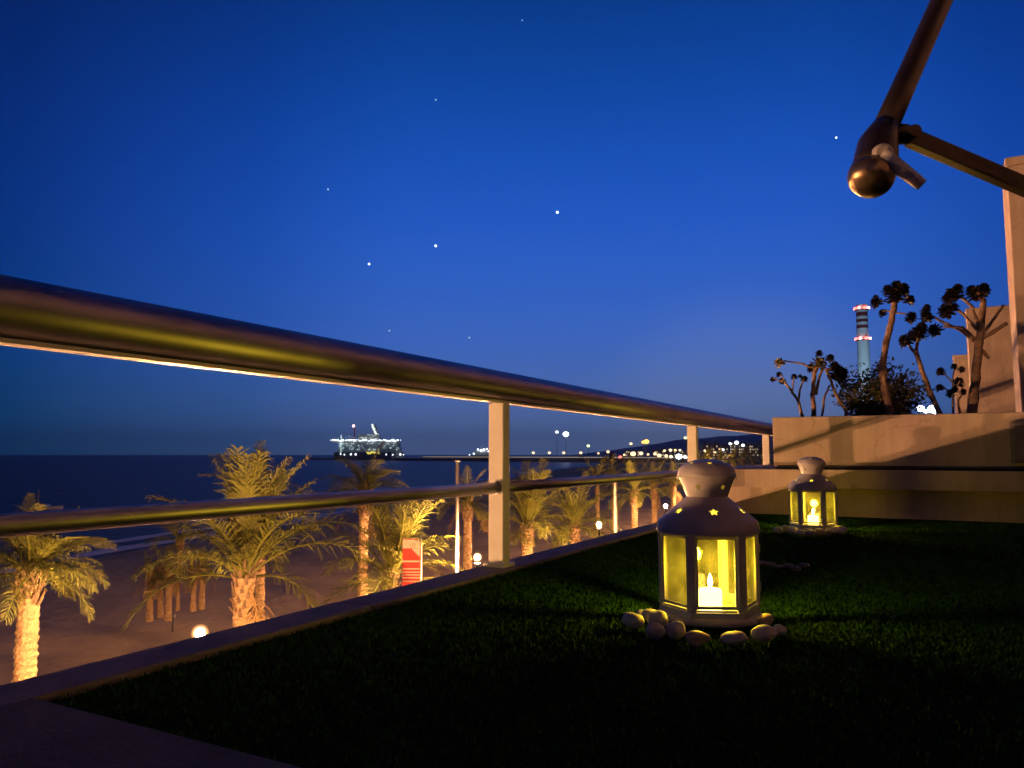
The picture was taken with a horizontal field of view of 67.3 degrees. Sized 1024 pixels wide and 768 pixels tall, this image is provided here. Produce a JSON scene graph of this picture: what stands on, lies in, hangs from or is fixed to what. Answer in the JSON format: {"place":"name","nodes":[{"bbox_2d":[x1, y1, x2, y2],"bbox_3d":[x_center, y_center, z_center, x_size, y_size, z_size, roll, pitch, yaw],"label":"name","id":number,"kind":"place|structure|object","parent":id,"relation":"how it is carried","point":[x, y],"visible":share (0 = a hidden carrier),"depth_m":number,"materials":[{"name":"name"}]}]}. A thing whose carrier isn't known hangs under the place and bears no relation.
{"place":"outdoors","nodes":[
{"label":"outdoors","id":0,"kind":"place"},
{"bbox_2d":[0,463,771,684],"bbox_3d":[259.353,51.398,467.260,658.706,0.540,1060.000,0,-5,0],"label":"beach","id":1,"kind":"structure","parent":0,"point":[70,635],"depth_m":49.51,"materials":[{"name":"brown sand"}]},
{"bbox_2d":[130,551,164,622],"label":"palm tree","id":2,"kind":"object","parent":1,"relation":"on","point":[149,615],"visible":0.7,"depth_m":37.05,"materials":[{"name":"green plant"}]},
{"bbox_2d":[138,545,175,618],"bbox_3d":[-17.235,9.706,37.880,1.966,3.542,2.007,0,-5,0],"label":"palm tree","id":3,"kind":"object","parent":1,"relation":"on","point":[160,607],"visible":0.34,"depth_m":37.69,"materials":[{"name":"brown plant"}]},
{"bbox_2d":[148,554,189,620],"bbox_3d":[-16.399,9.691,36.859,2.007,3.232,1.922,0,-5,0],"label":"palm tree","id":4,"kind":"object","parent":1,"relation":"on","point":[168,604],"visible":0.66,"depth_m":36.69,"materials":[{"name":"plant"}]},
{"bbox_2d":[171,613,175,631],"bbox_3d":[-15.927,11.212,36.128,0.220,0.857,0.080,0,-5,0],"label":"beach post","id":5,"kind":"object","parent":1,"relation":"on","point":[173,615],"visible":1,"depth_m":36.12,"materials":[{"name":"paint"}]},
{"bbox_2d":[142,521,215,610],"bbox_3d":[-16.290,8.476,37.966,3.803,5.268,3.823,0,-5,0],"label":"palm tree","id":6,"kind":"object","parent":1,"relation":"on","point":[179,543],"visible":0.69,"depth_m":37.55,"materials":[{"name":"green plant"}]},
{"bbox_2d":[175,545,213,611],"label":"palm tree","id":7,"kind":"object","parent":1,"relation":"on","point":[192,606],"visible":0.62,"depth_m":37.32,"materials":[{"name":"green plant"}]},
{"bbox_2d":[185,547,217,609],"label":"palm tree","id":8,"kind":"object","parent":1,"relation":"on","point":[201,602],"visible":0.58,"depth_m":37.62,"materials":[{"name":"green plant"}]},
{"bbox_2d":[609,451,614,463],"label":"navigation tower","id":9,"kind":"structure","parent":1,"relation":"on","point":[611,454],"depth_m":695.15,"materials":[{"name":"grey"}]},
{"bbox_2d":[928,405,934,412],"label":"flood lamp","id":10,"kind":"object","parent":1,"relation":"on","point":[931,409],"visible":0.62,"depth_m":159.71,"materials":[{"name":"paint"}]},
{"bbox_2d":[0,455,772,576],"bbox_3d":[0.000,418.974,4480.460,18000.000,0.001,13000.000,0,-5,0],"label":"sea","id":11,"kind":"structure","parent":0,"point":[76,481],"depth_m":282.00,"materials":[{"name":"blue liquid"}]},
{"bbox_2d":[29,489,62,509],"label":"sailing boat","id":12,"kind":"object","parent":11,"relation":"on","point":[48,507],"visible":0.64,"depth_m":123.53,"materials":[{"name":"paint"}]},
{"bbox_2d":[5,468,555,559],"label":"surf","id":13,"kind":"structure","parent":11,"relation":"on","point":[139,537],"depth_m":81.61,"materials":[{"name":"liquid"}]},
{"bbox_2d":[0,465,594,573],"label":"surf","id":14,"kind":"structure","parent":11,"relation":"on","point":[109,550],"depth_m":73.38,"materials":[{"name":"liquid"}]},
{"bbox_2d":[331,424,403,458],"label":"cruise ship","id":15,"kind":"object","parent":11,"relation":"on","point":[368,450],"visible":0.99,"depth_m":1189.36,"materials":[{"name":"paint"}]},
{"bbox_2d":[469,445,488,458],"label":"harbour vessel","id":16,"kind":"object","parent":11,"relation":"on","point":[481,453],"visible":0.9,"depth_m":1289.56,"materials":[{"name":"paint"}]},
{"bbox_2d":[303,458,687,462],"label":"breakwater","id":17,"kind":"object","parent":11,"relation":"in","point":[520,460],"visible":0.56,"depth_m":924.34,"materials":[{"name":"grey stone"}]},
{"bbox_2d":[422,457,687,458],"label":"quay wall","id":18,"kind":"structure","parent":17,"relation":"on","point":[569,457],"depth_m":861.15,"materials":[{"name":"white concrete"}]},
{"bbox_2d":[0,0,1023,454],"label":"sky","id":19,"kind":"structure","parent":0,"point":[709,229],"materials":[{"name":"blue"}]},
{"bbox_2d":[652,449,668,459],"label":"port building","id":20,"kind":"structure","parent":0,"point":[659,451],"depth_m":870.47,"materials":[{"name":"white"}]},
{"bbox_2d":[566,457,773,463],"bbox_3d":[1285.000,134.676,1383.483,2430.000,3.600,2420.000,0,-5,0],"label":"port land","id":21,"kind":"structure","parent":0,"point":[749,462],"depth_m":699.45,"materials":[{"name":"grey"}]},
{"bbox_2d":[624,451,638,456],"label":"port building","id":22,"kind":"structure","parent":21,"relation":"on","point":[629,452],"depth_m":880.41,"materials":[{"name":"white"}]},
{"bbox_2d":[644,439,648,459],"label":"harbour lamp","id":23,"kind":"object","parent":21,"relation":"on","point":[646,441],"visible":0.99,"depth_m":796.38,"materials":[{"name":"paint"}]},
{"bbox_2d":[853,304,870,395],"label":"chimney","id":24,"kind":"object","parent":21,"relation":"on","point":[863,339],"visible":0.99,"depth_m":803.32,"materials":[{"name":"white"}]},
{"bbox_2d":[576,434,773,455],"bbox_3d":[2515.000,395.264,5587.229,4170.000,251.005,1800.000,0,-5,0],"label":"hill","id":25,"kind":"structure","parent":0,"point":[677,445],"depth_m":5175.69,"materials":[{"name":"black"}]},
{"bbox_2d":[671,451,684,459],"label":"port building","id":26,"kind":"structure","parent":0,"point":[675,453],"depth_m":880.41,"materials":[{"name":"white"}]},
{"bbox_2d":[701,442,708,455],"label":"port building","id":27,"kind":"structure","parent":0,"point":[705,445],"depth_m":891.32,"materials":[{"name":"white"}]},
{"bbox_2d":[709,443,714,458],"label":"port building","id":28,"kind":"structure","parent":0,"point":[711,445],"depth_m":896.01,"materials":[{"name":"white"}]},
{"bbox_2d":[713,442,719,459],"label":"port building","id":29,"kind":"structure","parent":0,"point":[716,444],"depth_m":901.18,"materials":[{"name":"white"}]},
{"bbox_2d":[720,444,727,459],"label":"port building","id":30,"kind":"structure","parent":0,"point":[724,446],"depth_m":910.86,"materials":[{"name":"white"}]},
{"bbox_2d":[727,441,736,459],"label":"port building","id":31,"kind":"structure","parent":0,"point":[732,446],"depth_m":921.12,"materials":[{"name":"white"}]},
{"bbox_2d":[737,443,746,459],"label":"port building","id":32,"kind":"structure","parent":0,"point":[741,449],"depth_m":930.87,"materials":[{"name":"white"}]},
{"bbox_2d":[747,444,758,459],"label":"port building","id":33,"kind":"structure","parent":0,"point":[751,446],"depth_m":920.85,"materials":[{"name":"white"}]},
{"bbox_2d":[756,441,762,457],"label":"port building","id":34,"kind":"structure","parent":0,"point":[760,444],"depth_m":931.31,"materials":[{"name":"white"}]},
{"label":"promenade","id":35,"kind":"structure","parent":0,"visible":0},
{"bbox_2d":[0,492,116,682],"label":"palm tree","id":36,"kind":"object","parent":35,"relation":"on","point":[34,568],"visible":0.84,"depth_m":16.95,"materials":[{"name":"green plant"}]},
{"bbox_2d":[195,628,204,636],"bbox_3d":[-6.014,7.106,14.613,0.340,4.970,0.340,0,-5,0],"label":"street lamp","id":37,"kind":"object","parent":35,"relation":"on","point":[200,632],"visible":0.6,"depth_m":14.77,"materials":[{"name":"glass"}]},
{"bbox_2d":[120,444,373,633],"bbox_3d":[-7.642,6.036,21.911,6.443,8.610,6.329,-3,-6,33],"label":"palm tree","id":38,"kind":"object","parent":35,"relation":"on","point":[246,532],"visible":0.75,"depth_m":21.90,"materials":[{"name":"green plant"}]},
{"bbox_2d":[198,440,322,621],"bbox_3d":[-7.959,6.212,24.718,4.164,8.769,4.148,-2,-6,24],"label":"palm tree","id":39,"kind":"object","parent":35,"relation":"on","point":[260,587],"visible":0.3,"depth_m":24.43,"materials":[{"name":"green plant"}]},
{"bbox_2d":[318,440,407,596],"bbox_3d":[-5.557,6.499,28.362,3.758,8.858,3.361,0,-5,0],"label":"palm tree","id":40,"kind":"object","parent":35,"relation":"on","point":[371,476],"visible":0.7,"depth_m":28.46,"materials":[{"name":"green plant"}]},
{"bbox_2d":[320,489,465,604],"bbox_3d":[-4.285,7.185,26.669,5.011,7.184,5.520,5,-7,-43],"label":"palm tree","id":41,"kind":"object","parent":35,"relation":"on","point":[391,568],"visible":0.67,"depth_m":26.18,"materials":[{"name":"green plant"}]},
{"bbox_2d":[402,535,421,585],"bbox_3d":[-3.319,7.835,25.392,0.648,5.625,0.060,0,-5,0],"label":"beach banner","id":42,"kind":"object","parent":35,"relation":"on","point":[412,566],"visible":0.88,"depth_m":25.55,"materials":[{"name":"fabric"}]},
{"bbox_2d":[455,460,459,572],"bbox_3d":[-1.935,6.731,26.999,0.375,8.116,0.375,0,-5,0],"label":"lamp pole","id":43,"kind":"object","parent":35,"relation":"on","point":[457,522],"visible":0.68,"depth_m":27.11,"materials":[{"name":"metal"}]},
{"bbox_2d":[435,466,488,569],"bbox_3d":[-2.136,7.750,36.491,3.379,7.838,3.248,3,-6,-33],"label":"palm tree","id":44,"kind":"object","parent":35,"relation":"on","point":[467,504],"visible":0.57,"depth_m":36.34,"materials":[{"name":"plant"}]},
{"bbox_2d":[474,555,480,566],"bbox_3d":[-1.162,8.115,25.567,0.340,4.970,0.340,0,-5,0],"label":"street lamp","id":45,"kind":"object","parent":35,"relation":"on","point":[477,557],"visible":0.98,"depth_m":25.71,"materials":[{"name":"paint"}]},
{"bbox_2d":[472,458,581,555],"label":"palm tree","id":46,"kind":"object","parent":35,"relation":"on","point":[527,506],"visible":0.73,"depth_m":42.19,"materials":[{"name":"green plant"}]},
{"bbox_2d":[532,471,621,548],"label":"palm tree","id":47,"kind":"object","parent":35,"relation":"on","point":[574,509],"visible":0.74,"depth_m":45.13,"materials":[{"name":"green plant"}]},
{"bbox_2d":[576,454,621,536],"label":"palm tree","id":48,"kind":"object","parent":35,"relation":"on","point":[597,488],"visible":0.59,"depth_m":61.26,"materials":[{"name":"green plant"}]},
{"bbox_2d":[593,453,628,533],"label":"palm tree","id":49,"kind":"object","parent":35,"relation":"on","point":[611,486],"visible":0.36,"depth_m":65.22,"materials":[{"name":"green plant"}]},
{"bbox_2d":[614,483,616,532],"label":"lamp pole","id":50,"kind":"object","parent":35,"relation":"on","point":[615,507],"visible":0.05,"depth_m":41.49,"materials":[{"name":"metal"}]},
{"bbox_2d":[604,458,666,528],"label":"palm tree","id":51,"kind":"object","parent":35,"relation":"on","point":[634,501],"visible":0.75,"depth_m":57.20,"materials":[{"name":"green plant"}]},
{"bbox_2d":[629,458,680,523],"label":"palm tree","id":52,"kind":"object","parent":35,"relation":"on","point":[653,492],"visible":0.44,"depth_m":62.23,"materials":[{"name":"green plant"}]},
{"bbox_2d":[653,460,683,508],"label":"palm tree","id":53,"kind":"object","parent":35,"relation":"on","point":[673,486],"visible":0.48,"depth_m":69.15,"materials":[{"name":"green plant"}]},
{"bbox_2d":[680,447,716,459],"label":"palm tree","id":54,"kind":"object","parent":35,"relation":"on","point":[704,457],"visible":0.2,"depth_m":77.62,"materials":[{"name":"green plant"}]},
{"bbox_2d":[699,447,725,459],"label":"palm tree","id":55,"kind":"object","parent":35,"relation":"on","point":[708,455],"visible":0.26,"depth_m":91.75,"materials":[{"name":"green plant"}]},
{"bbox_2d":[711,448,736,466],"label":"palm tree","id":56,"kind":"object","parent":35,"relation":"on","point":[731,462],"visible":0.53,"depth_m":103.27,"materials":[{"name":"green plant"}]},
{"bbox_2d":[722,446,747,466],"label":"palm tree","id":57,"kind":"object","parent":35,"relation":"on","point":[734,453],"visible":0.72,"depth_m":117.20,"materials":[{"name":"plant"}]},
{"bbox_2d":[729,448,755,465],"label":"palm tree","id":58,"kind":"object","parent":35,"relation":"on","point":[742,461],"visible":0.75,"depth_m":133.17,"materials":[{"name":"plant"}]},
{"bbox_2d":[743,447,762,465],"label":"palm tree","id":59,"kind":"object","parent":35,"relation":"on","point":[753,460],"visible":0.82,"depth_m":149.16,"materials":[{"name":"green plant"}]},
{"bbox_2d":[755,448,770,464],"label":"palm tree","id":60,"kind":"object","parent":35,"relation":"on","point":[761,459],"visible":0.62,"depth_m":166.98,"materials":[{"name":"plant"}]},
{"bbox_3d":[16.864,6.377,22.216,10.020,7.950,84.000,-3,-6,28],"label":"terrace building","id":61,"kind":"object","parent":35,"relation":"on","visible":0},
{"bbox_2d":[0,698,301,767],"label":"terrace floor","id":62,"kind":"structure","parent":61,"relation":"on","point":[35,733],"depth_m":0.76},
{"bbox_2d":[0,522,657,705],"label":"coping wall","id":63,"kind":"structure","parent":61,"relation":"on","point":[72,681],"depth_m":1.24,"materials":[{"name":"concrete"}]},
{"bbox_2d":[0,274,773,567],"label":"railing","id":64,"kind":"object","parent":63,"relation":"on","point":[36,315],"visible":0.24,"depth_m":1.33,"materials":[{"name":"metal"}]},
{"bbox_2d":[46,513,1023,767],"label":"turf","id":65,"kind":"structure","parent":61,"relation":"on","point":[281,754],"depth_m":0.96,"materials":[{"name":"green plant"}]},
{"bbox_2d":[622,612,643,628],"bbox_3d":[0.205,0.403,1.311,0.038,0.028,0.032,-2,-4,24],"label":"pebble","id":66,"kind":"object","parent":65,"relation":"on","point":[631,620],"visible":1,"depth_m":1.30,"materials":[{"name":"stone"}]},
{"bbox_2d":[641,609,655,619],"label":"pebble","id":67,"kind":"object","parent":65,"relation":"on","point":[645,613],"visible":0.47,"depth_m":1.35,"materials":[{"name":"stone"}]},
{"bbox_2d":[646,622,664,640],"bbox_3d":[0.229,0.395,1.227,0.031,0.028,0.027,-1,-5,10],"label":"pebble","id":68,"kind":"object","parent":65,"relation":"on","point":[655,631],"visible":1,"depth_m":1.22,"materials":[{"name":"grey stone"}]},
{"bbox_2d":[647,610,667,626],"bbox_3d":[0.247,0.399,1.304,0.036,0.032,0.032,-1,0,9],"label":"pebble","id":69,"kind":"object","parent":65,"relation":"on","point":[658,616],"visible":0.76,"depth_m":1.29,"materials":[{"name":"stone"}]},
{"bbox_2d":[665,621,685,639],"bbox_3d":[0.261,0.393,1.229,0.033,0.030,0.027,-1,4,13],"label":"pebble","id":70,"kind":"object","parent":65,"relation":"on","point":[675,630],"visible":0.99,"depth_m":1.22,"materials":[{"name":"stone"}]},
{"bbox_2d":[685,630,710,646],"bbox_3d":[0.289,0.395,1.195,0.039,0.024,0.031,-2,-1,17],"label":"pebble","id":71,"kind":"object","parent":65,"relation":"on","point":[695,638],"visible":1,"depth_m":1.18,"materials":[{"name":"stone"}]},
{"bbox_2d":[657,459,761,627],"bbox_3d":[0.358,0.280,1.405,0.186,0.284,0.185,0,-5,4],"label":"candle lantern","id":72,"kind":"object","parent":65,"relation":"on","point":[706,508],"visible":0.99,"depth_m":1.36,"materials":[{"name":"paint"}]},
{"bbox_2d":[699,574,721,610],"bbox_3d":[0.357,0.374,1.385,0.041,0.065,0.041,0,-5,0],"label":"candle","id":73,"kind":"object","parent":72,"relation":"in","point":[710,596],"visible":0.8,"depth_m":1.37,"materials":[{"name":"beige wax"}]},
{"bbox_2d":[720,631,748,644],"bbox_3d":[0.345,0.395,1.196,0.045,0.021,0.037,0,-5,-5],"label":"pebble","id":74,"kind":"object","parent":65,"relation":"on","point":[734,637],"visible":1,"depth_m":1.18,"materials":[{"name":"stone"}]},
{"bbox_2d":[759,561,766,564],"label":"pebble","id":75,"kind":"object","parent":65,"relation":"on","point":[762,562],"visible":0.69,"depth_m":2.04,"materials":[{"name":"stone"}]},
{"bbox_2d":[751,624,775,642],"bbox_3d":[0.395,0.392,1.210,0.039,0.028,0.030,0,6,4],"label":"pebble","id":76,"kind":"object","parent":65,"relation":"on","point":[763,633],"visible":1,"depth_m":1.20,"materials":[{"name":"stone"}]},
{"bbox_2d":[757,613,773,625],"bbox_3d":[0.438,0.408,1.331,0.029,0.021,0.026,-1,-15,5],"label":"pebble","id":77,"kind":"object","parent":65,"relation":"on","point":[766,618],"visible":0.93,"depth_m":1.32,"materials":[{"name":"stone"}]},
{"bbox_2d":[766,562,776,566],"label":"pebble","id":78,"kind":"object","parent":65,"relation":"on","point":[769,564],"visible":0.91,"depth_m":2.02,"materials":[{"name":"stone"}]},
{"bbox_2d":[773,526,783,533],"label":"pebble","id":79,"kind":"object","parent":65,"relation":"on","point":[778,529],"visible":1,"depth_m":2.88,"materials":[{"name":"stone"}]},
{"bbox_2d":[774,565,784,569],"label":"pebble","id":80,"kind":"object","parent":65,"relation":"on","point":[778,567],"visible":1,"depth_m":1.97,"materials":[{"name":"stone"}]},
{"bbox_2d":[773,624,786,635],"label":"pebble","id":81,"kind":"object","parent":65,"relation":"on","point":[781,629],"visible":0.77,"depth_m":1.25,"materials":[{"name":"stone"}]},
{"bbox_2d":[782,525,789,531],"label":"pebble","id":82,"kind":"object","parent":65,"relation":"on","point":[785,527],"visible":0.61,"depth_m":2.92,"materials":[{"name":"stone"}]},
{"bbox_2d":[783,563,793,567],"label":"pebble","id":83,"kind":"object","parent":65,"relation":"on","point":[787,565],"visible":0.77,"depth_m":2.00,"materials":[{"name":"stone"}]},
{"bbox_2d":[788,527,797,534],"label":"pebble","id":84,"kind":"object","parent":65,"relation":"on","point":[792,530],"visible":0.88,"depth_m":2.82,"materials":[{"name":"grey stone"}]},
{"bbox_2d":[790,566,800,570],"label":"pebble","id":85,"kind":"object","parent":65,"relation":"on","point":[795,568],"visible":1,"depth_m":1.95,"materials":[{"name":"stone"}]},
{"bbox_2d":[796,530,805,535],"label":"pebble","id":86,"kind":"object","parent":65,"relation":"on","point":[800,532],"visible":0.95,"depth_m":2.79,"materials":[{"name":"stone"}]},
{"bbox_2d":[799,563,809,567],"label":"pebble","id":87,"kind":"object","parent":65,"relation":"on","point":[804,565],"visible":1,"depth_m":2.01,"materials":[{"name":"stone"}]},
{"bbox_2d":[805,529,815,536],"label":"pebble","id":88,"kind":"object","parent":65,"relation":"on","point":[809,532],"visible":1,"depth_m":2.77,"materials":[{"name":"grey stone"}]},
{"bbox_2d":[788,457,838,530],"bbox_3d":[1.190,0.431,3.048,0.186,0.284,0.185,-2,-6,23],"label":"candle lantern","id":89,"kind":"object","parent":65,"relation":"on","point":[811,478],"visible":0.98,"depth_m":3.00,"materials":[{"name":"metal"}]},
{"bbox_2d":[808,509,818,523],"bbox_3d":[1.190,0.525,3.040,0.041,0.065,0.041,0,-5,0],"label":"candle","id":90,"kind":"object","parent":89,"relation":"in","point":[813,518],"visible":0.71,"depth_m":3.02,"materials":[{"name":"beige wax"}]},
{"bbox_2d":[815,528,825,535],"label":"pebble","id":91,"kind":"object","parent":65,"relation":"on","point":[820,532],"visible":0.94,"depth_m":2.78,"materials":[{"name":"stone"}]},
{"bbox_2d":[825,529,833,535],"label":"pebble","id":92,"kind":"object","parent":65,"relation":"on","point":[829,532],"visible":0.85,"depth_m":2.80,"materials":[{"name":"stone"}]},
{"bbox_2d":[830,527,837,533],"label":"pebble","id":93,"kind":"object","parent":65,"relation":"on","point":[834,529],"visible":0.77,"depth_m":2.86,"materials":[{"name":"stone"}]},
{"bbox_2d":[837,526,847,534],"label":"pebble","id":94,"kind":"object","parent":65,"relation":"on","point":[842,530],"visible":1,"depth_m":2.84,"materials":[{"name":"stone"}]},
{"bbox_2d":[728,412,1023,522],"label":"planter","id":95,"kind":"object","parent":65,"relation":"on","point":[975,440],"visible":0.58,"depth_m":3.58,"materials":[{"name":"paint"}]},
{"bbox_2d":[770,350,848,416],"bbox_3d":[1.568,0.037,4.056,0.398,0.429,0.168,-2,-6,20],"label":"tree succulent","id":96,"kind":"object","parent":95,"relation":"on","point":[838,373],"visible":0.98,"depth_m":4.04,"materials":[{"name":"brown plant"}]},
{"bbox_2d":[830,355,934,415],"bbox_3d":[1.993,0.056,4.160,0.519,0.471,0.370,-3,-6,28],"label":"planter bush","id":97,"kind":"object","parent":95,"relation":"on","point":[870,401],"visible":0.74,"depth_m":4.11,"materials":[{"name":"green plant"}]},
{"bbox_2d":[869,280,918,414],"bbox_3d":[1.986,-0.155,3.976,0.225,0.788,0.149,-3,-6,31],"label":"tree succulent","id":98,"kind":"object","parent":95,"relation":"on","point":[897,291],"visible":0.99,"depth_m":3.99,"materials":[{"name":"brown plant"}]},
{"bbox_2d":[777,465,1023,469],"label":"ledge","id":99,"kind":"object","parent":95,"relation":"on","point":[914,467],"visible":1,"depth_m":3.53,"materials":[{"name":"paint"}]},
{"bbox_2d":[898,304,942,413],"bbox_3d":[2.062,-0.084,3.894,0.155,0.649,0.158,0,-5,0],"label":"tree succulent","id":100,"kind":"object","parent":95,"relation":"on","point":[920,329],"visible":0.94,"depth_m":3.87,"materials":[{"name":"brown plant"}]},
{"bbox_2d":[935,363,966,413],"bbox_3d":[2.132,0.065,3.734,0.136,0.334,0.104,-3,-6,33],"label":"tree succulent","id":101,"kind":"object","parent":95,"relation":"on","point":[957,381],"visible":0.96,"depth_m":3.73,"materials":[{"name":"brown plant"}]},
{"bbox_2d":[921,283,1007,412],"bbox_3d":[2.222,-0.135,3.770,0.372,0.735,0.163,-3,-6,31],"label":"tree succulent","id":102,"kind":"object","parent":95,"relation":"on","point":[948,307],"visible":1,"depth_m":3.76,"materials":[{"name":"brown plant"}]},
{"bbox_2d":[1009,421,1023,462],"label":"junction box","id":103,"kind":"object","parent":95,"relation":"attached to","point":[1017,439],"visible":1,"depth_m":3.31,"materials":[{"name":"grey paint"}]},
{"bbox_2d":[847,0,1023,197],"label":"parasol","id":104,"kind":"object","parent":65,"relation":"on","point":[878,166],"visible":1,"depth_m":1.63,"materials":[{"name":"brown metal"}]},
{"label":"terrace slab","id":105,"kind":"structure","parent":0,"visible":0},
{"bbox_2d":[952,354,968,412],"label":"partition wall","id":106,"kind":"structure","parent":105,"relation":"on","point":[960,360],"depth_m":13.60,"materials":[{"name":"paint"}]},
{"bbox_2d":[965,305,1015,412],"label":"partition wall","id":107,"kind":"structure","parent":105,"relation":"on","point":[996,392],"depth_m":8.91,"materials":[{"name":"paint"}]},
{"bbox_2d":[1002,155,1023,411],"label":"partition wall","id":108,"kind":"structure","parent":105,"relation":"on","point":[1013,204],"depth_m":4.46,"materials":[{"name":"paint"}]}
]}

